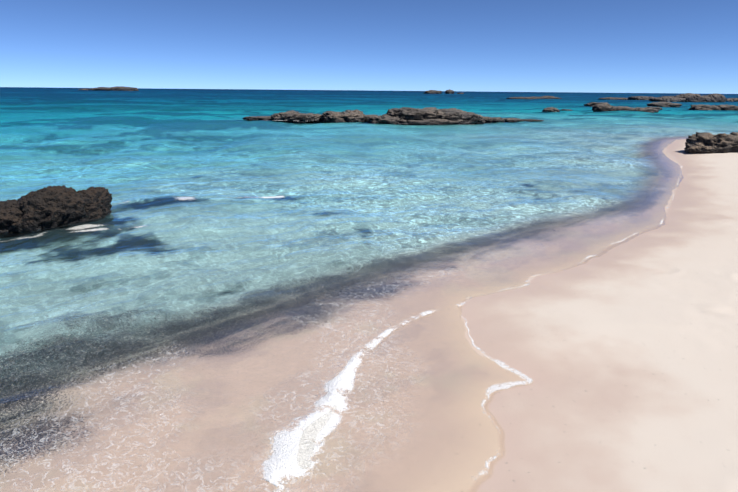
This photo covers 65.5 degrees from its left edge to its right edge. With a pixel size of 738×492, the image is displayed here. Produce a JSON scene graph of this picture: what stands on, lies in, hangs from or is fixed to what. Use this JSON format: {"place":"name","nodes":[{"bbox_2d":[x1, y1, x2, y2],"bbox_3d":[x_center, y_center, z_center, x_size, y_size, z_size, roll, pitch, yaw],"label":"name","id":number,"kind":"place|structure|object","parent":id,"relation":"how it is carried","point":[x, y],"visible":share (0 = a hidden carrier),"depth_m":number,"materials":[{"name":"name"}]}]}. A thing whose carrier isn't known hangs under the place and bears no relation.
{"place":"outdoors","nodes":[
{"label":"outdoors","id":0,"kind":"place"},
{"bbox_2d":[0,87,737,491],"bbox_3d":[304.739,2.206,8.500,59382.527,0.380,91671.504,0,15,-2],"label":"sea water","id":1,"kind":"structure","parent":0,"point":[192,311],"depth_m":5.41,"materials":[{"name":"blue liquid"}]},
{"bbox_2d":[0,185,111,233],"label":"rock","id":2,"kind":"object","parent":1,"relation":"in","point":[50,207],"visible":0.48,"depth_m":6.77,"materials":[{"name":"brown stone"}]},
{"bbox_2d":[78,86,138,90],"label":"islet","id":3,"kind":"object","parent":1,"relation":"in","point":[119,88],"visible":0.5,"depth_m":378.68,"materials":[{"name":"grey stone"}]},
{"bbox_2d":[262,196,284,197],"bbox_3d":[-2.557,-0.637,8.466,2.723,0.001,0.550,-6,16,-23],"label":"sea foam","id":4,"kind":"object","parent":1,"relation":"on","point":[274,197],"visible":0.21,"depth_m":8.94,"materials":[{"name":"white"}]},
{"bbox_2d":[260,297,470,491],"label":"foam","id":5,"kind":"object","parent":1,"relation":"on","point":[281,462],"visible":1,"depth_m":2.80,"materials":[{"name":"white"}]},
{"bbox_2d":[243,107,543,124],"bbox_3d":[1.596,-7.058,31.528,17.427,1.188,4.865,0,15,-2],"label":"reef","id":6,"kind":"object","parent":1,"relation":"in","point":[423,116],"visible":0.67,"depth_m":30.43},
{"bbox_2d":[423,89,463,93],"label":"islet","id":7,"kind":"object","parent":1,"relation":"in","point":[449,91],"visible":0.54,"depth_m":368.18,"materials":[{"name":"grey stone"}]},
{"bbox_2d":[465,166,681,479],"bbox_3d":[6.242,-1.595,12.326,1.602,0.001,25.813,10,18,32],"label":"foam line","id":8,"kind":"object","parent":1,"relation":"on","point":[507,385],"visible":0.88,"depth_m":3.36,"materials":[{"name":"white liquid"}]},
{"bbox_2d":[506,93,737,101],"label":"rock reef","id":9,"kind":"object","parent":1,"relation":"in","point":[692,97],"visible":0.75,"depth_m":117.44},
{"bbox_2d":[541,102,737,112],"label":"rocks","id":10,"kind":"object","parent":1,"relation":"in","point":[602,106],"visible":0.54,"depth_m":56.65,"materials":[{"name":"brown stone"}]},
{"bbox_2d":[0,0,737,93],"label":"sky","id":11,"kind":"structure","parent":0,"point":[586,46],"materials":[{"name":"blue"}]},
{"bbox_2d":[461,139,737,491],"bbox_3d":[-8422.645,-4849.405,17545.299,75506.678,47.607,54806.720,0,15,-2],"label":"beach ground","id":12,"kind":"structure","parent":0,"point":[624,357],"depth_m":3.58,"materials":[{"name":"beige sand"}]},
{"bbox_2d":[684,132,737,153],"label":"beach rock","id":13,"kind":"object","parent":12,"relation":"on","point":[703,143],"visible":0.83,"depth_m":15.55,"materials":[{"name":"brown stone"}]}
]}

